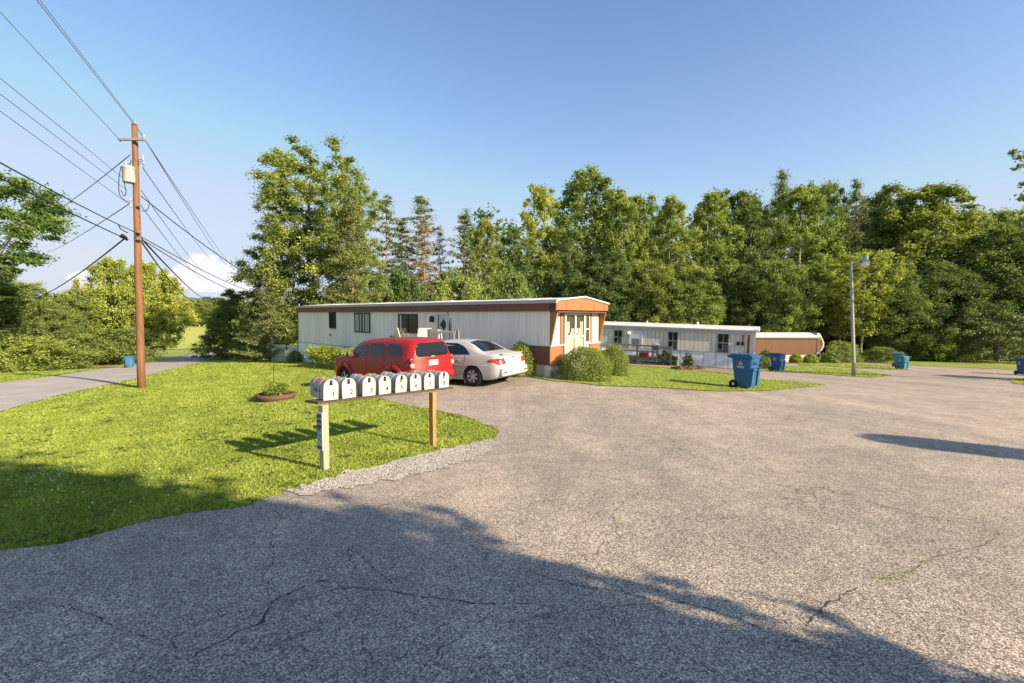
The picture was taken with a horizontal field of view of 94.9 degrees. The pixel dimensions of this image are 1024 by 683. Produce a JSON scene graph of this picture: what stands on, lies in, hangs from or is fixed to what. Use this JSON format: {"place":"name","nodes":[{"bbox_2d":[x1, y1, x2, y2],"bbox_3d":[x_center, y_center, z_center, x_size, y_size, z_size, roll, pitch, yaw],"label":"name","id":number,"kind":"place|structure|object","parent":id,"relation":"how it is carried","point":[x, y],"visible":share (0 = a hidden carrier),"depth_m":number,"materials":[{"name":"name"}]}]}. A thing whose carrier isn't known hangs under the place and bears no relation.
{"place":"outdoors","nodes":[
{"label":"outdoors","id":0,"kind":"place"},
{"bbox_2d":[0,352,215,410],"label":"country road","id":1,"kind":"structure","parent":0,"point":[16,393],"depth_m":21.26,"materials":[{"name":"grey asphalt"}]},
{"bbox_2d":[159,327,287,348],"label":"meadow","id":2,"kind":"structure","parent":0,"point":[190,339],"depth_m":107.82,"materials":[{"name":"green plant"}]},
{"bbox_2d":[283,438,498,494],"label":"gravel","id":3,"kind":"structure","parent":0,"point":[458,451],"depth_m":6.32,"materials":[{"name":"grey gravel"}]},
{"bbox_2d":[0,322,1015,550],"bbox_3d":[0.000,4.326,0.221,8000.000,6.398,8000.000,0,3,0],"label":"ground","id":4,"kind":"structure","parent":0,"point":[175,353],"depth_m":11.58,"materials":[{"name":"green plant"}]},
{"bbox_2d":[0,328,49,372],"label":"shrub","id":5,"kind":"object","parent":4,"relation":"on","point":[8,367],"visible":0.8,"depth_m":34.20,"materials":[{"name":"green plant"}]},
{"bbox_2d":[0,272,55,362],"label":"broadleaf tree","id":6,"kind":"object","parent":4,"relation":"on","point":[8,290],"visible":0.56,"depth_m":38.01,"materials":[{"name":"green plant"}]},
{"bbox_2d":[0,169,86,276],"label":"broadleaf tree","id":7,"kind":"object","parent":4,"relation":"on","point":[37,219],"visible":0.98,"depth_m":28.60,"materials":[{"name":"green plant"}]},
{"bbox_2d":[2,298,90,358],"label":"broadleaf tree","id":8,"kind":"object","parent":4,"relation":"on","point":[55,324],"visible":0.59,"depth_m":39.33,"materials":[{"name":"green plant"}]},
{"bbox_2d":[0,280,96,338],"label":"broadleaf tree","id":9,"kind":"object","parent":4,"relation":"on","point":[36,288],"visible":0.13,"depth_m":42.42,"materials":[{"name":"green plant"}]},
{"bbox_2d":[0,333,106,371],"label":"shrub","id":10,"kind":"object","parent":4,"relation":"on","point":[55,346],"visible":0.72,"depth_m":35.85,"materials":[{"name":"green plant"}]},
{"bbox_2d":[37,291,112,356],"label":"broadleaf tree","id":11,"kind":"object","parent":4,"relation":"on","point":[77,304],"visible":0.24,"depth_m":45.93,"materials":[{"name":"green plant"}]},
{"bbox_2d":[35,333,131,369],"bbox_3d":[-36.830,0.988,40.261,6.660,3.543,7.898,0,3,3],"label":"shrub","id":12,"kind":"object","parent":4,"relation":"on","point":[87,339],"visible":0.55,"depth_m":39.76,"materials":[{"name":"green plant"}]},
{"bbox_2d":[58,256,168,350],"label":"broadleaf tree","id":13,"kind":"object","parent":4,"relation":"on","point":[108,270],"visible":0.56,"depth_m":48.49,"materials":[{"name":"green plant"}]},
{"bbox_2d":[72,326,169,365],"bbox_3d":[-36.378,0.665,43.910,8.688,4.161,7.326,1,3,19],"label":"shrub","id":14,"kind":"object","parent":4,"relation":"on","point":[121,335],"visible":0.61,"depth_m":43.60,"materials":[{"name":"green plant"}]},
{"bbox_2d":[118,121,149,387],"bbox_3d":[-14.506,-3.049,18.208,1.093,10.804,0.608,-1,3,-18],"label":"utility pole","id":15,"kind":"object","parent":4,"relation":"on","point":[130,174],"visible":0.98,"depth_m":18.21,"materials":[{"name":"brown wood"}]},
{"bbox_2d":[99,260,199,356],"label":"broadleaf tree","id":16,"kind":"object","parent":4,"relation":"on","point":[172,308],"visible":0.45,"depth_m":53.68,"materials":[{"name":"green plant"}]},
{"bbox_2d":[178,299,216,326],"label":"broadleaf tree","id":17,"kind":"object","parent":4,"relation":"on","point":[202,304],"visible":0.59,"depth_m":149.12,"materials":[{"name":"green plant"}]},
{"bbox_2d":[185,298,248,359],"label":"evergreen tree","id":18,"kind":"object","parent":4,"relation":"on","point":[205,338],"visible":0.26,"depth_m":44.90,"materials":[{"name":"green plant"}]},
{"bbox_2d":[190,287,268,359],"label":"evergreen tree","id":19,"kind":"object","parent":4,"relation":"on","point":[229,311],"visible":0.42,"depth_m":40.83,"materials":[{"name":"green plant"}]},
{"bbox_2d":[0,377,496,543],"bbox_3d":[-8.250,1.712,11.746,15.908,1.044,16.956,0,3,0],"label":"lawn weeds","id":20,"kind":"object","parent":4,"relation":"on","point":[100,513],"visible":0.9,"depth_m":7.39,"materials":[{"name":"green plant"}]},
{"bbox_2d":[225,291,287,360],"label":"evergreen tree","id":21,"kind":"object","parent":4,"relation":"on","point":[244,316],"visible":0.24,"depth_m":35.98,"materials":[{"name":"green plant"}]},
{"bbox_2d":[223,286,297,360],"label":"pine tree","id":22,"kind":"object","parent":4,"relation":"on","point":[269,293],"visible":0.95,"depth_m":32.73,"materials":[{"name":"green plant"}]},
{"bbox_2d":[255,381,295,402],"bbox_3d":[-6.773,1.426,13.475,1.060,0.566,1.060,0,3,0],"label":"round planter","id":23,"kind":"object","parent":4,"relation":"on","point":[280,392],"visible":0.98,"depth_m":13.29,"materials":[{"name":"ceramic"}]},
{"bbox_2d":[226,187,332,358],"bbox_3d":[-18.047,-5.132,36.612,6.268,13.694,7.572,2,3,27],"label":"broadleaf tree","id":24,"kind":"object","parent":4,"relation":"on","point":[295,217],"visible":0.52,"depth_m":35.80,"materials":[{"name":"green plant"}]},
{"bbox_2d":[242,134,369,345],"bbox_3d":[-15.888,-7.179,37.614,9.472,17.798,13.680,-1,3,-21],"label":"broadleaf tree","id":25,"kind":"object","parent":4,"relation":"on","point":[286,164],"visible":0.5,"depth_m":35.18,"materials":[{"name":"green plant"}]},
{"bbox_2d":[300,341,354,369],"bbox_3d":[-9.025,0.752,24.085,6.077,1.537,1.949,3,4,42],"label":"hedge","id":26,"kind":"object","parent":4,"relation":"on","point":[318,354],"visible":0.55,"depth_m":24.38,"materials":[{"name":"green plant"}]},
{"bbox_2d":[302,175,392,305],"bbox_3d":[-13.121,-5.790,36.740,6.083,14.710,8.786,-2,4,-38],"label":"broadleaf tree","id":27,"kind":"object","parent":4,"relation":"on","point":[356,190],"visible":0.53,"depth_m":35.33,"materials":[{"name":"green plant"}]},
{"bbox_2d":[318,199,389,303],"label":"pine tree","id":28,"kind":"object","parent":4,"relation":"on","point":[351,208],"visible":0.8,"depth_m":34.40,"materials":[{"name":"green plant"}]},
{"bbox_2d":[305,387,452,470],"bbox_3d":[-1.890,1.449,7.403,0.365,1.431,2.749,2,3,33],"label":"mailbox stand","id":29,"kind":"object","parent":4,"relation":"on","point":[322,431],"visible":0.77,"depth_m":6.29,"materials":[{"name":"wood"}]},
{"bbox_2d":[310,376,338,400],"bbox_3d":[-2.624,0.643,6.558,0.212,0.280,0.545,-1,3,-42],"label":"mailbox","id":30,"kind":"object","parent":29,"relation":"on","point":[323,388],"visible":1,"depth_m":6.41,"materials":[{"name":"white metal"}]},
{"bbox_2d":[323,379,338,400],"bbox_3d":[-2.454,0.653,6.373,0.207,0.280,0.043,-1,3,-42],"label":"door","id":31,"kind":"structure","parent":30,"relation":"in","point":[330,387],"depth_m":6.37,"materials":[{"name":"white metal"}]},
{"bbox_2d":[329,376,355,398],"bbox_3d":[-2.474,0.652,6.804,0.212,0.280,0.545,-5,4,-44],"label":"mailbox","id":32,"kind":"object","parent":29,"relation":"on","point":[347,387],"visible":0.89,"depth_m":6.63,"materials":[{"name":"white metal"}]},
{"bbox_2d":[349,373,375,395],"bbox_3d":[-2.268,0.645,7.105,0.212,0.280,0.545,-2,4,-41],"label":"mailbox","id":33,"kind":"object","parent":29,"relation":"on","point":[365,385],"visible":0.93,"depth_m":6.94,"materials":[{"name":"white metal"}]},
{"bbox_2d":[365,373,390,394],"bbox_3d":[-2.114,0.652,7.355,0.212,0.280,0.545,-4,5,-43],"label":"mailbox","id":34,"kind":"object","parent":29,"relation":"on","point":[383,384],"visible":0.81,"depth_m":7.18,"materials":[{"name":"white metal"}]},
{"bbox_2d":[380,371,406,392],"bbox_3d":[-1.932,0.647,7.629,0.212,0.280,0.545,0,4,-44],"label":"mailbox","id":35,"kind":"object","parent":29,"relation":"on","point":[398,382],"visible":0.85,"depth_m":7.46,"materials":[{"name":"white metal"}]},
{"bbox_2d":[397,372,420,390],"bbox_3d":[-1.749,0.662,7.921,0.212,0.280,0.545,-4,4,-40],"label":"mailbox","id":36,"kind":"object","parent":29,"relation":"on","point":[413,382],"visible":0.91,"depth_m":7.74,"materials":[{"name":"white metal"}]},
{"bbox_2d":[365,194,420,301],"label":"pine tree","id":37,"kind":"object","parent":4,"relation":"on","point":[391,234],"visible":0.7,"depth_m":41.42,"materials":[{"name":"green plant"}]},
{"bbox_2d":[375,217,427,301],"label":"pine tree","id":38,"kind":"object","parent":4,"relation":"on","point":[401,223],"visible":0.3,"depth_m":47.38,"materials":[{"name":"green plant"}]},
{"bbox_2d":[371,260,432,302],"bbox_3d":[-9.694,-2.093,39.997,5.876,9.438,6.716,2,4,39],"label":"shrub","id":39,"kind":"object","parent":4,"relation":"on","point":[397,293],"visible":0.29,"depth_m":39.05,"materials":[{"name":"green plant"}]},
{"bbox_2d":[384,195,452,292],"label":"pine tree","id":40,"kind":"object","parent":4,"relation":"on","point":[422,202],"visible":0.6,"depth_m":43.33,"materials":[{"name":"green plant"}]},
{"bbox_2d":[406,211,455,301],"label":"dead pine","id":41,"kind":"object","parent":4,"relation":"on","point":[423,221],"visible":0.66,"depth_m":40.53,"materials":[{"name":"brown plant"}]},
{"bbox_2d":[295,296,609,376],"bbox_3d":[-4.981,-0.151,24.516,20.887,3.930,3.630,3,4,42],"label":"mobile home","id":42,"kind":"object","parent":4,"relation":"on","point":[550,332],"visible":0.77,"depth_m":18.82,"materials":[{"name":"grey metal"}]},
{"bbox_2d":[353,312,370,332],"bbox_3d":[-7.936,-1.054,24.881,1.627,1.160,0.070,3,4,42],"label":"window","id":43,"kind":"structure","parent":42,"relation":"in","point":[361,320],"depth_m":24.89,"materials":[{"name":"black"}]},
{"bbox_2d":[398,314,417,333],"bbox_3d":[-4.914,-0.846,22.144,1.519,0.897,0.050,3,4,42],"label":"window","id":44,"kind":"structure","parent":42,"relation":"in","point":[409,322],"depth_m":22.09,"materials":[{"name":"black"}]},
{"bbox_2d":[563,313,585,359],"bbox_3d":[2.333,-0.189,17.535,0.086,1.730,1.340,3,4,42],"label":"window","id":45,"kind":"structure","parent":42,"relation":"in","point":[574,324],"depth_m":17.46,"materials":[{"name":"white paint"}]},
{"bbox_2d":[432,208,487,299],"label":"pine tree","id":46,"kind":"object","parent":4,"relation":"on","point":[465,225],"visible":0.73,"depth_m":43.33,"materials":[{"name":"green plant"}]},
{"bbox_2d":[430,266,496,300],"bbox_3d":[-4.652,-2.197,42.236,7.449,9.327,8.817,0,3,-7],"label":"shrub","id":47,"kind":"object","parent":4,"relation":"on","point":[459,280],"visible":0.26,"depth_m":41.49,"materials":[{"name":"green plant"}]},
{"bbox_2d":[457,217,507,299],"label":"broadleaf tree","id":48,"kind":"object","parent":4,"relation":"on","point":[485,245],"visible":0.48,"depth_m":44.93,"materials":[{"name":"green plant"}]},
{"bbox_2d":[485,268,534,299],"bbox_3d":[-0.103,-1.895,43.779,7.819,9.891,6.593,2,3,30],"label":"shrub","id":49,"kind":"object","parent":4,"relation":"on","point":[520,291],"visible":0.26,"depth_m":43.14,"materials":[{"name":"green plant"}]},
{"bbox_2d":[487,227,552,298],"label":"broadleaf tree","id":50,"kind":"object","parent":4,"relation":"on","point":[514,250],"visible":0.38,"depth_m":48.77,"materials":[{"name":"green plant"}]},
{"bbox_2d":[515,181,581,297],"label":"broadleaf tree","id":51,"kind":"object","parent":4,"relation":"on","point":[543,200],"visible":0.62,"depth_m":50.14,"materials":[{"name":"green plant"}]},
{"bbox_2d":[537,237,611,299],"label":"broadleaf tree","id":52,"kind":"object","parent":4,"relation":"on","point":[574,262],"visible":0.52,"depth_m":48.49,"materials":[{"name":"green plant"}]},
{"bbox_2d":[525,161,642,318],"bbox_3d":[8.054,-8.695,53.760,13.560,22.196,12.130,1,3,25],"label":"broadleaf tree","id":53,"kind":"object","parent":4,"relation":"on","point":[582,183],"visible":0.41,"depth_m":51.19,"materials":[{"name":"green plant"}]},
{"bbox_2d":[576,248,642,321],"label":"broadleaf tree","id":54,"kind":"object","parent":4,"relation":"on","point":[617,282],"visible":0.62,"depth_m":47.66,"materials":[{"name":"green plant"}]},
{"bbox_2d":[587,190,657,321],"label":"broadleaf tree","id":55,"kind":"object","parent":4,"relation":"on","point":[628,209],"visible":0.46,"depth_m":49.58,"materials":[{"name":"green plant"}]},
{"bbox_2d":[608,192,672,320],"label":"broadleaf tree","id":56,"kind":"object","parent":4,"relation":"on","point":[647,208],"visible":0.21,"depth_m":55.67,"materials":[{"name":"green plant"}]},
{"bbox_2d":[616,343,672,365],"bbox_3d":[9.571,1.160,34.070,3.910,1.920,3.130,4,4,28],"label":"porch","id":57,"kind":"object","parent":4,"relation":"on","point":[651,359],"visible":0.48,"depth_m":33.53,"materials":[{"name":"wood"}]},
{"bbox_2d":[608,258,695,323],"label":"broadleaf tree","id":58,"kind":"object","parent":4,"relation":"on","point":[657,271],"visible":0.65,"depth_m":47.13,"materials":[{"name":"green plant"}]},
{"bbox_2d":[632,194,705,322],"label":"broadleaf tree","id":59,"kind":"object","parent":4,"relation":"on","point":[673,208],"visible":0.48,"depth_m":50.30,"materials":[{"name":"green plant"}]},
{"bbox_2d":[600,321,759,367],"bbox_3d":[9.722,0.067,37.721,17.850,3.630,4.146,4,4,28],"label":"mobile home","id":60,"kind":"object","parent":4,"relation":"on","point":[709,345],"visible":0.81,"depth_m":34.11,"materials":[{"name":"white metal"}]},
{"bbox_2d":[655,268,727,324],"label":"broadleaf tree","id":61,"kind":"object","parent":4,"relation":"on","point":[699,283],"visible":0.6,"depth_m":46.65,"materials":[{"name":"green plant"}]},
{"bbox_2d":[671,190,746,324],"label":"broadleaf tree","id":62,"kind":"object","parent":4,"relation":"on","point":[705,208],"visible":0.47,"depth_m":51.23,"materials":[{"name":"green plant"}]},
{"bbox_2d":[682,187,786,310],"bbox_3d":[28.864,-8.978,61.989,13.935,22.858,16.254,2,4,34],"label":"broadleaf tree","id":63,"kind":"object","parent":4,"relation":"on","point":[746,202],"visible":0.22,"depth_m":59.90,"materials":[{"name":"green plant"}]},
{"bbox_2d":[451,202,1022,345],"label":"woodland","id":64,"kind":"object","parent":4,"relation":"on","point":[490,215],"visible":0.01,"depth_m":76.51,"materials":[{"name":"green plant"}]},
{"bbox_2d":[695,261,780,327],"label":"broadleaf tree","id":65,"kind":"object","parent":4,"relation":"on","point":[738,293],"visible":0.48,"depth_m":50.32,"materials":[{"name":"green plant"}]},
{"bbox_2d":[709,211,790,325],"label":"broadleaf tree","id":66,"kind":"object","parent":4,"relation":"on","point":[750,251],"visible":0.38,"depth_m":53.57,"materials":[{"name":"green plant"}]},
{"bbox_2d":[534,278,1012,355],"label":"woodland","id":67,"kind":"object","parent":4,"relation":"on","point":[864,347],"visible":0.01,"depth_m":57.41,"materials":[{"name":"green plant"}]},
{"bbox_2d":[724,259,828,332],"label":"broadleaf tree","id":68,"kind":"object","parent":4,"relation":"on","point":[794,298],"visible":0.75,"depth_m":48.19,"materials":[{"name":"green plant"}]},
{"bbox_2d":[760,165,814,282],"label":"pine tree","id":69,"kind":"object","parent":4,"relation":"on","point":[783,176],"visible":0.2,"depth_m":64.79,"materials":[{"name":"green plant"}]},
{"bbox_2d":[755,332,823,361],"bbox_3d":[25.086,0.736,47.103,9.920,3.340,3.630,0,3,4],"label":"mobile home","id":70,"kind":"object","parent":4,"relation":"on","point":[803,344],"visible":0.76,"depth_m":45.28,"materials":[{"name":"brown metal"}]},
{"bbox_2d":[749,184,869,334],"bbox_3d":[33.754,-8.158,55.962,13.656,21.093,10.754,-1,3,-18],"label":"broadleaf tree","id":71,"kind":"object","parent":4,"relation":"on","point":[787,200],"visible":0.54,"depth_m":54.15,"materials":[{"name":"green plant"}]},
{"bbox_2d":[783,253,849,356],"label":"broadleaf tree","id":72,"kind":"object","parent":4,"relation":"on","point":[816,276],"visible":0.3,"depth_m":52.08,"materials":[{"name":"green plant"}]},
{"bbox_2d":[784,178,859,292],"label":"broadleaf tree","id":73,"kind":"object","parent":4,"relation":"on","point":[828,188],"visible":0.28,"depth_m":64.93,"materials":[{"name":"green plant"}]},
{"bbox_2d":[818,339,863,362],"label":"shrub","id":74,"kind":"object","parent":4,"relation":"on","point":[846,357],"visible":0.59,"depth_m":44.78,"materials":[{"name":"green plant"}]},
{"bbox_2d":[816,261,874,340],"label":"slim tree","id":75,"kind":"object","parent":4,"relation":"on","point":[838,326],"visible":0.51,"depth_m":49.52,"materials":[{"name":"green plant"}]},
{"bbox_2d":[836,178,877,278],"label":"pine tree","id":76,"kind":"object","parent":4,"relation":"on","point":[854,198],"visible":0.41,"depth_m":63.03,"materials":[{"name":"green plant"}]},
{"bbox_2d":[819,248,917,360],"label":"slim tree","id":77,"kind":"object","parent":4,"relation":"on","point":[862,329],"visible":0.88,"depth_m":46.04,"materials":[{"name":"green plant"}]},
{"bbox_2d":[858,346,911,362],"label":"shrub","id":78,"kind":"object","parent":4,"relation":"on","point":[876,351],"visible":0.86,"depth_m":44.76,"materials":[{"name":"green plant"}]},
{"bbox_2d":[825,180,946,284],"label":"broadleaf tree","id":79,"kind":"object","parent":4,"relation":"on","point":[883,197],"visible":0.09,"depth_m":66.20,"materials":[{"name":"green plant"}]},
{"bbox_2d":[850,199,941,350],"bbox_3d":[46.752,-7.627,58.099,12.499,19.882,9.681,-2,4,-37],"label":"broadleaf tree","id":80,"kind":"object","parent":4,"relation":"on","point":[863,227],"visible":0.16,"depth_m":56.57,"materials":[{"name":"green plant"}]},
{"bbox_2d":[843,265,964,351],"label":"broadleaf tree","id":81,"kind":"object","parent":4,"relation":"on","point":[911,297],"visible":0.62,"depth_m":46.51,"materials":[{"name":"green plant"}]},
{"bbox_2d":[849,180,996,330],"bbox_3d":[49.442,-8.108,55.903,15.865,21.068,14.191,0,3,-1],"label":"broadleaf tree","id":82,"kind":"object","parent":4,"relation":"on","point":[931,197],"visible":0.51,"depth_m":53.23,"materials":[{"name":"green plant"}]},
{"bbox_2d":[892,326,964,361],"bbox_3d":[42.031,0.438,47.858,5.767,4.041,6.826,0,3,-7],"label":"shrub","id":83,"kind":"object","parent":4,"relation":"on","point":[920,353],"visible":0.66,"depth_m":46.95,"materials":[{"name":"green plant"}]},
{"bbox_2d":[922,336,978,361],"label":"shrub","id":84,"kind":"object","parent":4,"relation":"on","point":[961,353],"visible":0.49,"depth_m":46.26,"materials":[{"name":"green plant"}]},
{"bbox_2d":[888,258,1022,347],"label":"broadleaf tree","id":85,"kind":"object","parent":4,"relation":"on","point":[960,279],"visible":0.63,"depth_m":46.80,"materials":[{"name":"green plant"}]},
{"bbox_2d":[905,222,1023,359],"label":"round tree","id":86,"kind":"object","parent":4,"relation":"on","point":[998,238],"visible":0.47,"depth_m":48.76,"materials":[{"name":"green plant"}]},
{"bbox_2d":[933,208,1014,289],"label":"broadleaf tree","id":87,"kind":"object","parent":4,"relation":"on","point":[989,222],"visible":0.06,"depth_m":61.64,"materials":[{"name":"green plant"}]},
{"bbox_2d":[931,309,1023,362],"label":"spreading bush","id":88,"kind":"object","parent":4,"relation":"on","point":[1014,347],"visible":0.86,"depth_m":44.49,"materials":[{"name":"green plant"}]},
{"bbox_2d":[947,237,1023,341],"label":"broadleaf tree","id":89,"kind":"object","parent":4,"relation":"on","point":[1004,292],"visible":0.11,"depth_m":50.65,"materials":[{"name":"green plant"}]},
{"bbox_2d":[978,204,1023,240],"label":"broadleaf tree","id":90,"kind":"object","parent":4,"relation":"on","point":[1009,216],"visible":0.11,"depth_m":64.58,"materials":[{"name":"green plant"}]},
{"bbox_2d":[1007,149,1023,221],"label":"broadleaf tree","id":91,"kind":"object","parent":4,"relation":"on","point":[1013,152],"visible":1,"depth_m":21.29,"materials":[{"name":"green plant"}]},
{"bbox_2d":[0,359,1023,682],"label":"asphalt lot","id":92,"kind":"structure","parent":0,"point":[556,479],"depth_m":3.61,"materials":[{"name":"grey asphalt"}]},
{"bbox_2d":[335,336,453,379],"bbox_3d":[-3.929,0.648,15.089,4.528,1.655,2.010,0,3,40],"label":"parked car","id":93,"kind":"object","parent":92,"relation":"on","point":[392,354],"visible":0.75,"depth_m":13.92,"materials":[{"name":"red paint"}]},
{"bbox_2d":[443,339,526,386],"bbox_3d":[-1.910,0.643,16.197,4.792,1.460,2.044,0,3,32],"label":"parked car","id":94,"kind":"object","parent":92,"relation":"on","point":[477,362],"visible":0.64,"depth_m":14.88,"materials":[{"name":"white paint"}]},
{"bbox_2d":[27,405,1000,676],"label":"asphalt cracks","id":95,"kind":"object","parent":92,"relation":"on","point":[483,603],"visible":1,"depth_m":3.03,"materials":[{"name":"black asphalt"}]},
{"bbox_2d":[768,366,886,376],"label":"grass","id":96,"kind":"structure","parent":92,"relation":"on","point":[840,371],"depth_m":31.88,"materials":[{"name":"green plant"}]},
{"bbox_2d":[768,353,786,370],"bbox_3d":[16.944,1.317,30.040,0.720,1.135,0.953,-2,3,-30],"label":"wheeled bin","id":97,"kind":"object","parent":96,"relation":"on","point":[778,361],"visible":0.99,"depth_m":29.80,"materials":[{"name":"blue plastic"}]},
{"bbox_2d":[849,255,869,375],"bbox_3d":[18.735,-1.210,25.505,1.040,6.860,0.374,0,3,0],"label":"street lamp","id":98,"kind":"object","parent":96,"relation":"on","point":[865,261],"visible":0.94,"depth_m":25.43,"materials":[{"name":"metal"}]},
{"bbox_2d":[856,359,1016,369],"bbox_3d":[37.677,2.104,44.193,8.325,0.482,16.804,-2,3,-31],"label":"grass strip","id":99,"kind":"object","parent":92,"relation":"on","point":[993,366],"depth_m":41.48,"materials":[{"name":"green plant"}]},
{"bbox_2d":[0,0,1023,301],"label":"sky","id":100,"kind":"structure","parent":0,"point":[458,105],"materials":[{"name":"blue"}]},
{"bbox_2d":[529,363,1023,390],"bbox_3d":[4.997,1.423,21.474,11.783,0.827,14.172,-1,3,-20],"label":"front lawn","id":101,"kind":"structure","parent":0,"point":[671,375],"depth_m":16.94,"materials":[{"name":"green plant"}]},
{"bbox_2d":[509,341,535,376],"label":"clipped shrub","id":102,"kind":"object","parent":101,"relation":"on","point":[518,347],"visible":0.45,"depth_m":16.95,"materials":[{"name":"green plant"}]},
{"bbox_2d":[559,346,612,381],"bbox_3d":[2.553,0.743,16.365,1.834,1.197,1.838,0,3,0],"label":"clipped shrub","id":103,"kind":"object","parent":101,"relation":"on","point":[590,357],"visible":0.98,"depth_m":15.84,"materials":[{"name":"green plant"}]},
{"bbox_2d":[598,344,629,376],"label":"clipped shrub","id":104,"kind":"object","parent":101,"relation":"on","point":[616,352],"visible":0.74,"depth_m":17.88,"materials":[{"name":"green plant"}]},
{"bbox_2d":[727,353,762,386],"bbox_3d":[7.761,0.978,15.681,0.720,1.135,0.953,-2,4,-38],"label":"wheeled bin","id":105,"kind":"object","parent":101,"relation":"on","point":[746,369],"visible":0.99,"depth_m":15.45,"materials":[{"name":"blue plastic"}]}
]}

